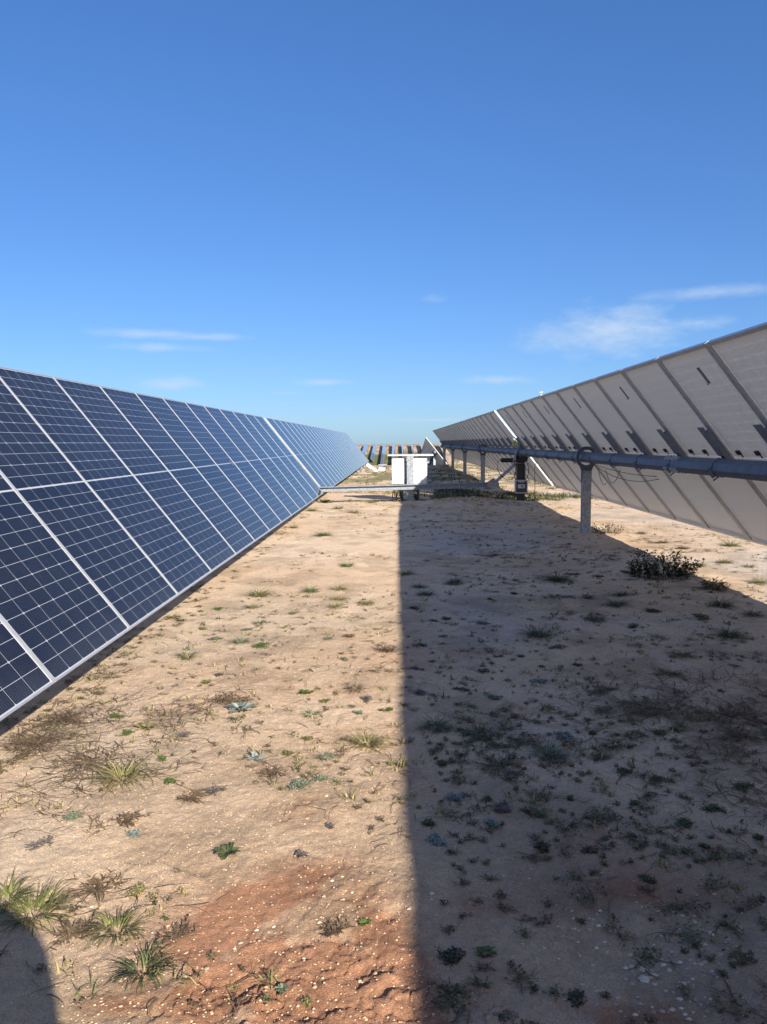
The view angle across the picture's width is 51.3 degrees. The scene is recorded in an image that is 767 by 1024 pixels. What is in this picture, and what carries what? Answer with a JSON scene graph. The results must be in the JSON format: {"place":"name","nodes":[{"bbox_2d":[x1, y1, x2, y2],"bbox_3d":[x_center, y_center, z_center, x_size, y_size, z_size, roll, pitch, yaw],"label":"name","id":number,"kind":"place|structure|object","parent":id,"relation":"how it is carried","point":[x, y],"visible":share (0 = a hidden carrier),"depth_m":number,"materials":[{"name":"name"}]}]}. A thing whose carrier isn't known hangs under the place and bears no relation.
{"place":"outdoors","nodes":[
{"label":"outdoors","id":0,"kind":"place"},
{"bbox_2d":[0,444,766,1023],"bbox_3d":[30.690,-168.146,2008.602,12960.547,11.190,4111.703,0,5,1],"label":"ground","id":1,"kind":"structure","parent":0,"point":[280,870],"depth_m":3.14,"materials":[{"name":"soil"}]},
{"bbox_2d":[0,867,48,917],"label":"grass tuft","id":2,"kind":"object","parent":1,"relation":"on","point":[10,889],"visible":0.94,"depth_m":2.41,"materials":[{"name":"plant"}]},
{"bbox_2d":[25,835,53,851],"bbox_3d":[-1.161,1.119,2.700,0.079,0.016,0.110,4,7,43],"label":"weed mat","id":3,"kind":"object","parent":1,"relation":"on","point":[42,842],"visible":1,"depth_m":2.69,"materials":[{"name":"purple plant"}]},
{"bbox_2d":[0,876,86,940],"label":"grass tuft","id":4,"kind":"object","parent":1,"relation":"on","point":[42,901],"visible":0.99,"depth_m":2.33,"materials":[{"name":"plant"}]},
{"bbox_2d":[0,722,97,759],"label":"dead stems","id":5,"kind":"object","parent":1,"relation":"on","point":[40,742],"visible":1,"depth_m":3.62,"materials":[{"name":"plant"}]},
{"bbox_2d":[12,706,100,731],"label":"dead stems","id":6,"kind":"object","parent":1,"relation":"on","point":[69,715],"visible":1,"depth_m":3.94,"materials":[{"name":"plant"}]},
{"bbox_2d":[42,910,102,953],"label":"dead stems","id":7,"kind":"object","parent":1,"relation":"on","point":[66,933],"visible":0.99,"depth_m":2.23,"materials":[{"name":"plant"}]},
{"bbox_2d":[62,810,83,823],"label":"weed mat","id":8,"kind":"object","parent":1,"relation":"on","point":[70,816],"visible":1,"depth_m":2.88,"materials":[{"name":"green plant"}]},
{"bbox_2d":[32,739,138,785],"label":"dead stems","id":9,"kind":"object","parent":1,"relation":"on","point":[92,762],"visible":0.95,"depth_m":3.41,"materials":[{"name":"plant"}]},
{"bbox_2d":[59,868,133,903],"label":"dead stems","id":10,"kind":"object","parent":1,"relation":"on","point":[97,889],"visible":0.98,"depth_m":2.45,"materials":[{"name":"plant"}]},
{"bbox_2d":[74,904,153,951],"bbox_3d":[-0.744,1.155,2.241,0.249,0.053,0.237,0,5,1],"label":"grass tuft","id":11,"kind":"object","parent":1,"relation":"on","point":[123,920],"visible":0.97,"depth_m":2.25,"materials":[{"name":"plant"}]},
{"bbox_2d":[81,748,169,795],"bbox_3d":[-1.058,1.039,3.237,0.365,0.097,0.373,2,5,22],"label":"grass tuft","id":12,"kind":"object","parent":1,"relation":"on","point":[120,772],"visible":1,"depth_m":3.24,"materials":[{"name":"plant"}]},
{"bbox_2d":[107,810,153,828],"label":"dead stems","id":13,"kind":"object","parent":1,"relation":"on","point":[126,821],"visible":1,"depth_m":2.87,"materials":[{"name":"plant"}]},
{"bbox_2d":[125,829,140,836],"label":"weed mat","id":14,"kind":"object","parent":1,"relation":"on","point":[132,833],"visible":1,"depth_m":2.76,"materials":[{"name":"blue plant"}]},
{"bbox_2d":[127,882,149,898],"bbox_3d":[-0.745,1.152,2.433,0.083,0.016,0.080,-2,5,-17],"label":"weed mat","id":15,"kind":"object","parent":1,"relation":"on","point":[139,890],"visible":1,"depth_m":2.42,"materials":[{"name":"yellow plant"}]},
{"bbox_2d":[98,935,190,993],"bbox_3d":[-0.622,1.163,2.059,0.230,0.048,0.216,3,6,32],"label":"grass tuft","id":16,"kind":"object","parent":1,"relation":"on","point":[134,967],"visible":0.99,"depth_m":2.05,"materials":[{"name":"plant"}]},
{"bbox_2d":[134,722,156,729],"bbox_3d":[-1.144,1.030,3.830,0.092,0.020,0.112,4,6,38],"label":"weed rosette","id":17,"kind":"object","parent":1,"relation":"on","point":[143,724],"visible":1,"depth_m":3.84,"materials":[{"name":"yellow plant"}]},
{"bbox_2d":[164,777,179,785],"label":"weed mat","id":18,"kind":"object","parent":1,"relation":"on","point":[168,780],"visible":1,"depth_m":3.20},
{"bbox_2d":[154,917,205,943],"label":"dead stems","id":19,"kind":"object","parent":1,"relation":"on","point":[179,932],"visible":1,"depth_m":2.22,"materials":[{"name":"plant"}]},
{"bbox_2d":[172,731,193,739],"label":"weed mat","id":20,"kind":"object","parent":1,"relation":"on","point":[182,734],"visible":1,"depth_m":3.73,"materials":[{"name":"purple plant"}]},
{"bbox_2d":[0,367,368,720],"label":"solar tracker","id":21,"kind":"object","parent":1,"relation":"on","point":[122,512],"visible":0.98,"depth_m":6.01,"materials":[{"name":"glass"}]},
{"bbox_2d":[170,649,203,661],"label":"grass tuft","id":22,"kind":"object","parent":1,"relation":"on","point":[182,656],"visible":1,"depth_m":5.12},
{"bbox_2d":[176,787,209,802],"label":"dead stems","id":23,"kind":"object","parent":1,"relation":"on","point":[194,795],"visible":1,"depth_m":3.08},
{"bbox_2d":[200,782,227,796],"bbox_3d":[-0.667,1.093,3.131,0.086,0.017,0.128,3,6,31],"label":"weed mat","id":24,"kind":"object","parent":1,"relation":"on","point":[214,789],"visible":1,"depth_m":3.13,"materials":[{"name":"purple plant"}]},
{"bbox_2d":[213,842,240,860],"bbox_3d":[-0.516,1.117,2.640,0.089,0.020,0.104,0,5,1],"label":"weed rosette","id":25,"kind":"object","parent":1,"relation":"on","point":[225,850],"visible":1,"depth_m":2.64,"materials":[{"name":"green plant"}]},
{"bbox_2d":[207,691,255,706],"bbox_3d":[-0.789,0.986,4.206,0.224,0.029,0.320,-5,7,-41],"label":"weed mat","id":26,"kind":"object","parent":1,"relation":"on","point":[232,700],"visible":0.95,"depth_m":4.21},
{"bbox_2d":[223,632,257,645],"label":"grass tuft","id":27,"kind":"object","parent":1,"relation":"on","point":[245,639],"visible":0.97,"depth_m":5.51,"materials":[{"name":"grey plant"}]},
{"bbox_2d":[227,701,256,713],"bbox_3d":[-0.728,0.989,4.046,0.146,0.034,0.150,2,6,25],"label":"weed rosette","id":28,"kind":"object","parent":1,"relation":"on","point":[240,706],"visible":0.99,"depth_m":4.06,"materials":[{"name":"blue plant"}]},
{"bbox_2d":[244,751,265,760],"bbox_3d":[-0.560,1.065,3.481,0.093,0.019,0.085,0,5,1],"label":"weed rosette","id":29,"kind":"object","parent":1,"relation":"on","point":[254,756],"visible":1,"depth_m":3.48,"materials":[{"name":"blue plant"}]},
{"bbox_2d":[239,587,279,597],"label":"grass tuft","id":30,"kind":"object","parent":1,"relation":"on","point":[255,592],"visible":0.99,"depth_m":7.20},
{"bbox_2d":[251,642,271,648],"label":"weed mat","id":31,"kind":"object","parent":1,"relation":"on","point":[261,645],"visible":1,"depth_m":5.36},
{"bbox_2d":[254,764,289,779],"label":"dead stems","id":32,"kind":"object","parent":1,"relation":"on","point":[276,770],"visible":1,"depth_m":3.31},
{"bbox_2d":[273,982,288,995],"bbox_3d":[-0.252,1.179,1.979,0.036,0.008,0.049,-4,6,-40],"label":"weed rosette","id":33,"kind":"object","parent":1,"relation":"on","point":[280,986],"visible":1,"depth_m":1.98,"materials":[{"name":"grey plant"}]},
{"bbox_2d":[285,776,311,790],"bbox_3d":[-0.332,1.081,3.180,0.105,0.018,0.169,0,5,1],"label":"weed mat","id":34,"kind":"object","parent":1,"relation":"on","point":[297,782],"visible":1,"depth_m":3.17,"materials":[{"name":"green plant"}]},
{"bbox_2d":[295,849,309,858],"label":"weed mat","id":35,"kind":"object","parent":1,"relation":"on","point":[301,853],"visible":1,"depth_m":2.62,"materials":[{"name":"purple plant"}]},
{"bbox_2d":[299,995,311,1007],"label":"weed mat","id":36,"kind":"object","parent":1,"relation":"on","point":[306,1001],"visible":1,"depth_m":1.93,"materials":[{"name":"green plant"}]},
{"bbox_2d":[297,689,313,693],"bbox_3d":[-0.421,0.978,4.334,0.096,0.021,0.101,0,5,1],"label":"weed rosette","id":37,"kind":"object","parent":1,"relation":"on","point":[307,691],"visible":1,"depth_m":4.34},
{"bbox_2d":[301,585,319,593],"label":"grass tuft","id":38,"kind":"object","parent":1,"relation":"on","point":[311,590],"visible":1,"depth_m":7.37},
{"bbox_2d":[309,526,337,536],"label":"grass tuft","id":39,"kind":"object","parent":1,"relation":"on","point":[326,533],"visible":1,"depth_m":11.71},
{"bbox_2d":[312,749,336,760],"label":"grass tuft","id":40,"kind":"object","parent":1,"relation":"on","point":[322,758],"visible":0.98,"depth_m":3.48,"materials":[{"name":"grey plant"}]},
{"bbox_2d":[313,774,336,781],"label":"weed mat","id":41,"kind":"object","parent":1,"relation":"on","point":[319,778],"visible":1,"depth_m":3.22,"materials":[{"name":"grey plant"}]},
{"bbox_2d":[325,602,343,608],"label":"grass tuft","id":42,"kind":"object","parent":1,"relation":"on","point":[335,606],"visible":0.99,"depth_m":6.65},
{"bbox_2d":[318,915,354,937],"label":"dead stems","id":43,"kind":"object","parent":1,"relation":"on","point":[334,928],"visible":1,"depth_m":2.21,"materials":[{"name":"plant"}]},
{"bbox_2d":[329,584,352,590],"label":"grass tuft","id":44,"kind":"object","parent":1,"relation":"on","point":[337,588],"visible":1,"depth_m":7.43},
{"bbox_2d":[339,559,357,567],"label":"grass tuft","id":45,"kind":"object","parent":1,"relation":"on","point":[344,564],"visible":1,"depth_m":8.81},
{"bbox_2d":[335,681,367,693],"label":"grass tuft","id":46,"kind":"object","parent":1,"relation":"on","point":[349,688],"visible":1,"depth_m":4.41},
{"bbox_2d":[358,917,371,925],"bbox_3d":[-0.054,1.152,2.241,0.040,0.008,0.042,3,6,34],"label":"weed rosette","id":47,"kind":"object","parent":1,"relation":"on","point":[364,921],"visible":1,"depth_m":2.24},
{"bbox_2d":[356,597,374,606],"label":"grass tuft","id":48,"kind":"object","parent":1,"relation":"on","point":[365,603],"visible":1,"depth_m":6.74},
{"bbox_2d":[339,726,397,753],"bbox_3d":[-0.080,1.029,3.637,0.300,0.059,0.291,0,5,1],"label":"grass tuft","id":49,"kind":"object","parent":1,"relation":"on","point":[368,739],"visible":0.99,"depth_m":3.62,"materials":[{"name":"plant"}]},
{"bbox_2d":[371,443,376,461],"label":"solar tracker","id":50,"kind":"object","parent":1,"relation":"on","point":[373,452],"visible":1,"depth_m":402.12,"materials":[{"name":"blue"}]},
{"bbox_2d":[380,443,385,463],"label":"solar tracker","id":51,"kind":"object","parent":1,"relation":"on","point":[383,454],"visible":0.82,"depth_m":394.29,"materials":[{"name":"blue"}]},
{"bbox_2d":[0,464,766,1023],"bbox_3d":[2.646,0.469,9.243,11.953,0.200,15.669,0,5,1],"label":"ground cover","id":52,"kind":"object","parent":1,"relation":"on","point":[606,816],"visible":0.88,"depth_m":3.34,"materials":[{"name":"plant"}]},
{"bbox_2d":[0,496,766,1023],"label":"soil crumbs","id":53,"kind":"object","parent":1,"relation":"on","point":[458,498],"visible":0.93,"depth_m":2.67,"materials":[{"name":"soil"}]},
{"bbox_2d":[370,644,401,654],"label":"grass tuft","id":54,"kind":"object","parent":1,"relation":"on","point":[386,649],"visible":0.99,"depth_m":5.26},
{"bbox_2d":[395,567,418,575],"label":"grass tuft","id":55,"kind":"object","parent":1,"relation":"on","point":[404,573],"visible":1,"depth_m":8.28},
{"bbox_2d":[388,454,432,500],"bbox_3d":[0.598,-0.572,17.708,1.000,1.421,0.364,0,5,1],"label":"electrical cabinet","id":56,"kind":"object","parent":1,"relation":"on","point":[416,470],"visible":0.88,"depth_m":17.62,"materials":[{"name":"metal"}]},
{"bbox_2d":[411,688,427,696],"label":"weed mat","id":57,"kind":"object","parent":1,"relation":"on","point":[419,692],"visible":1,"depth_m":4.36,"materials":[{"name":"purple plant"}]},
{"bbox_2d":[414,587,438,596],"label":"grass tuft","id":58,"kind":"object","parent":1,"relation":"on","point":[426,593],"visible":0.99,"depth_m":7.16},
{"bbox_2d":[421,818,436,828],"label":"weed mat","id":59,"kind":"object","parent":1,"relation":"on","point":[429,822],"visible":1,"depth_m":2.85,"materials":[{"name":"green plant"}]},
{"bbox_2d":[420,438,446,464],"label":"solar tracker","id":60,"kind":"object","parent":1,"relation":"on","point":[436,457],"visible":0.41,"depth_m":51.05,"materials":[{"name":"metal"}]},
{"bbox_2d":[411,710,456,736],"bbox_3d":[0.238,1.012,3.823,0.269,0.057,0.272,0,5,1],"label":"grass tuft","id":61,"kind":"object","parent":1,"relation":"on","point":[436,724],"visible":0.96,"depth_m":3.84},
{"bbox_2d":[425,832,450,850],"bbox_3d":[0.197,1.122,2.710,0.130,0.018,0.092,3,6,37],"label":"weed mat","id":62,"kind":"object","parent":1,"relation":"on","point":[438,842],"visible":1,"depth_m":2.71,"materials":[{"name":"blue plant"}]},
{"bbox_2d":[340,464,554,489],"bbox_3d":[3.084,-1.792,35.856,15.222,0.264,28.088,0,5,1],"label":"ground cover","id":63,"kind":"object","parent":1,"relation":"on","point":[439,476],"visible":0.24,"depth_m":30.52,"materials":[{"name":"green plant"}]},
{"bbox_2d":[435,946,465,965],"bbox_3d":[0.179,1.172,2.112,0.089,0.017,0.088,0,5,1],"label":"weed mat","id":64,"kind":"object","parent":1,"relation":"on","point":[450,957],"visible":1,"depth_m":2.10,"materials":[{"name":"plant"}]},
{"bbox_2d":[443,793,464,803],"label":"weed mat","id":65,"kind":"object","parent":1,"relation":"on","point":[450,797],"visible":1,"depth_m":3.06,"materials":[{"name":"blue plant"}]},
{"bbox_2d":[451,719,498,742],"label":"grass tuft","id":66,"kind":"object","parent":1,"relation":"on","point":[479,730],"visible":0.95,"depth_m":3.75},
{"bbox_2d":[476,945,497,956],"bbox_3d":[0.272,1.166,2.124,0.060,0.010,0.049,0,5,1],"label":"weed rosette","id":67,"kind":"object","parent":1,"relation":"on","point":[485,948],"visible":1,"depth_m":2.12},
{"bbox_2d":[481,816,499,827],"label":"weed mat","id":68,"kind":"object","parent":1,"relation":"on","point":[489,820],"visible":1,"depth_m":2.85,"materials":[{"name":"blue plant"}]},
{"bbox_2d":[484,693,501,700],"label":"weed mat","id":69,"kind":"object","parent":1,"relation":"on","point":[495,696],"visible":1,"depth_m":4.28,"materials":[{"name":"green plant"}]},
{"bbox_2d":[465,751,527,778],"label":"dead stems","id":70,"kind":"object","parent":1,"relation":"on","point":[492,761],"visible":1,"depth_m":3.38,"materials":[{"name":"plant"}]},
{"bbox_2d":[489,801,512,812],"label":"weed mat","id":71,"kind":"object","parent":1,"relation":"on","point":[503,807],"visible":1,"depth_m":2.96,"materials":[{"name":"purple plant"}]},
{"bbox_2d":[513,621,562,641],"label":"grass tuft","id":72,"kind":"object","parent":1,"relation":"on","point":[536,633],"visible":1,"depth_m":5.64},
{"bbox_2d":[528,838,550,851],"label":"weed mat","id":73,"kind":"object","parent":1,"relation":"on","point":[540,844],"visible":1,"depth_m":2.67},
{"bbox_2d":[529,677,549,683],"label":"weed mat","id":74,"kind":"object","parent":1,"relation":"on","point":[542,681],"visible":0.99,"depth_m":4.57,"materials":[{"name":"blue plant"}]},
{"bbox_2d":[521,734,583,766],"bbox_3d":[0.732,1.042,3.487,0.280,0.061,0.284,5,7,44],"label":"grass tuft","id":75,"kind":"object","parent":1,"relation":"on","point":[548,749],"visible":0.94,"depth_m":3.51,"materials":[{"name":"green plant"}]},
{"bbox_2d":[534,569,575,583],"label":"grass tuft","id":76,"kind":"object","parent":1,"relation":"on","point":[553,578],"visible":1,"depth_m":7.81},
{"bbox_2d":[559,730,576,741],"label":"weed mat","id":77,"kind":"object","parent":1,"relation":"on","point":[567,734],"visible":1,"depth_m":3.69,"materials":[{"name":"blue plant"}]},
{"bbox_2d":[563,988,586,1007],"bbox_3d":[0.474,1.186,1.951,0.060,0.016,0.060,-3,6,-27],"label":"weed mat","id":78,"kind":"object","parent":1,"relation":"on","point":[574,994],"visible":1,"depth_m":1.95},
{"bbox_2d":[581,846,597,853],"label":"weed mat","id":79,"kind":"object","parent":1,"relation":"on","point":[586,849],"visible":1,"depth_m":2.64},
{"bbox_2d":[575,684,618,696],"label":"dead stems","id":80,"kind":"object","parent":1,"relation":"on","point":[601,692],"visible":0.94,"depth_m":4.37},
{"bbox_2d":[585,613,609,623],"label":"grass tuft","id":81,"kind":"object","parent":1,"relation":"on","point":[592,617],"visible":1,"depth_m":6.11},
{"bbox_2d":[587,753,609,762],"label":"dead stems","id":82,"kind":"object","parent":1,"relation":"on","point":[597,758],"visible":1,"depth_m":3.46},
{"bbox_2d":[433,322,766,545],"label":"solar tracker","id":83,"kind":"object","parent":1,"relation":"on","point":[680,435],"visible":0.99,"depth_m":8.23,"materials":[{"name":"metal"}]},
{"bbox_2d":[497,440,535,500],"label":"tracker drive","id":84,"kind":"structure","parent":83,"relation":"attached to","point":[521,486],"depth_m":17.24,"materials":[{"name":"grey metal"}]},
{"bbox_2d":[319,462,515,491],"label":"link beam","id":85,"kind":"structure","parent":84,"relation":"attached to","point":[493,482],"depth_m":17.42,"materials":[{"name":"metal"}]},
{"bbox_2d":[592,522,623,534],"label":"bush","id":86,"kind":"object","parent":1,"relation":"on","point":[608,528],"visible":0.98,"depth_m":11.73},
{"bbox_2d":[597,595,638,607],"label":"grass tuft","id":87,"kind":"object","parent":1,"relation":"on","point":[618,604],"visible":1,"depth_m":6.60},
{"bbox_2d":[609,589,633,596],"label":"grass tuft","id":88,"kind":"object","parent":1,"relation":"on","point":[620,593],"visible":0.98,"depth_m":6.98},
{"bbox_2d":[639,975,649,982],"bbox_3d":[0.660,1.181,2.021,0.028,0.011,0.030,0,5,1],"label":"pebble","id":89,"kind":"object","parent":1,"relation":"on","point":[644,978],"visible":1,"depth_m":2.02,"materials":[{"name":"stone"}]},
{"bbox_2d":[638,874,657,884],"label":"weed mat","id":90,"kind":"object","parent":1,"relation":"on","point":[646,877],"visible":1,"depth_m":2.46,"materials":[{"name":"green plant"}]},
{"bbox_2d":[650,774,663,781],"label":"weed mat","id":91,"kind":"object","parent":1,"relation":"on","point":[654,777],"visible":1,"depth_m":3.24,"materials":[{"name":"green plant"}]},
{"bbox_2d":[587,686,732,732],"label":"dead stems","id":92,"kind":"object","parent":1,"relation":"on","point":[655,708],"visible":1,"depth_m":4.06,"materials":[{"name":"plant"}]},
{"bbox_2d":[626,547,704,578],"bbox_3d":[2.829,0.499,8.035,0.619,0.325,0.677,4,7,44],"label":"bush","id":93,"kind":"object","parent":1,"relation":"on","point":[680,571],"visible":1,"depth_m":7.96,"materials":[{"name":"plant"}]},
{"bbox_2d":[646,666,686,680],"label":"dead stems","id":94,"kind":"object","parent":1,"relation":"on","point":[671,672],"visible":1,"depth_m":4.68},
{"bbox_2d":[664,648,702,658],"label":"dead stems","id":95,"kind":"object","parent":1,"relation":"on","point":[683,654],"visible":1,"depth_m":5.07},
{"bbox_2d":[675,816,692,829],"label":"weed mat","id":96,"kind":"object","parent":1,"relation":"on","point":[686,821],"visible":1,"depth_m":2.84,"materials":[{"name":"green plant"}]},
{"bbox_2d":[691,613,711,619],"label":"weed mat","id":97,"kind":"object","parent":1,"relation":"on","point":[702,616],"visible":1,"depth_m":6.12,"materials":[{"name":"green plant"}]},
{"bbox_2d":[699,802,726,812],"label":"weed mat","id":98,"kind":"object","parent":1,"relation":"on","point":[709,807],"visible":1,"depth_m":2.96,"materials":[{"name":"green plant"}]},
{"bbox_2d":[696,577,730,589],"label":"bush","id":99,"kind":"object","parent":1,"relation":"on","point":[712,586],"visible":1,"depth_m":7.22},
{"bbox_2d":[671,696,766,740],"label":"dead stems","id":100,"kind":"object","parent":1,"relation":"on","point":[733,715],"visible":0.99,"depth_m":3.94,"materials":[{"name":"plant"}]},
{"bbox_2d":[703,595,740,610],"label":"grass tuft","id":101,"kind":"object","parent":1,"relation":"on","point":[717,603],"visible":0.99,"depth_m":6.52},
{"bbox_2d":[712,556,738,564],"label":"grass tuft","id":102,"kind":"object","parent":1,"relation":"on","point":[724,561],"visible":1,"depth_m":8.95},
{"bbox_2d":[716,539,744,547],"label":"grass tuft","id":103,"kind":"object","parent":1,"relation":"on","point":[731,544],"visible":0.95,"depth_m":10.35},
{"bbox_2d":[705,625,756,640],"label":"grass tuft","id":104,"kind":"object","parent":1,"relation":"on","point":[726,633],"visible":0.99,"depth_m":5.59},
{"bbox_2d":[713,725,766,744],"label":"dead stems","id":105,"kind":"object","parent":1,"relation":"on","point":[741,735],"visible":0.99,"depth_m":3.68,"materials":[{"name":"plant"}]},
{"bbox_2d":[728,944,758,965],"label":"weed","id":106,"kind":"object","parent":1,"relation":"on","point":[746,957],"visible":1,"depth_m":2.09,"materials":[{"name":"plant"}]},
{"bbox_2d":[733,780,754,789],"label":"weed mat","id":107,"kind":"object","parent":1,"relation":"on","point":[740,785],"visible":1,"depth_m":3.14,"materials":[{"name":"green plant"}]},
{"bbox_2d":[739,607,766,617],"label":"grass tuft","id":108,"kind":"object","parent":1,"relation":"on","point":[752,613],"visible":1,"depth_m":6.21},
{"bbox_2d":[741,577,766,584],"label":"grass tuft","id":109,"kind":"object","parent":1,"relation":"on","point":[756,581],"visible":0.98,"depth_m":7.71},
{"bbox_2d":[752,833,763,841],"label":"weed mat","id":110,"kind":"object","parent":1,"relation":"on","point":[758,837],"visible":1,"depth_m":2.72,"materials":[{"name":"green plant"}]},
{"bbox_2d":[0,0,766,444],"label":"sky","id":111,"kind":"structure","parent":0,"point":[369,218],"materials":[{"name":"blue"}]},
{"bbox_2d":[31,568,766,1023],"bbox_3d":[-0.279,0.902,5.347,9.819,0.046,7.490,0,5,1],"label":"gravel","id":112,"kind":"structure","parent":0,"point":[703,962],"depth_m":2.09,"materials":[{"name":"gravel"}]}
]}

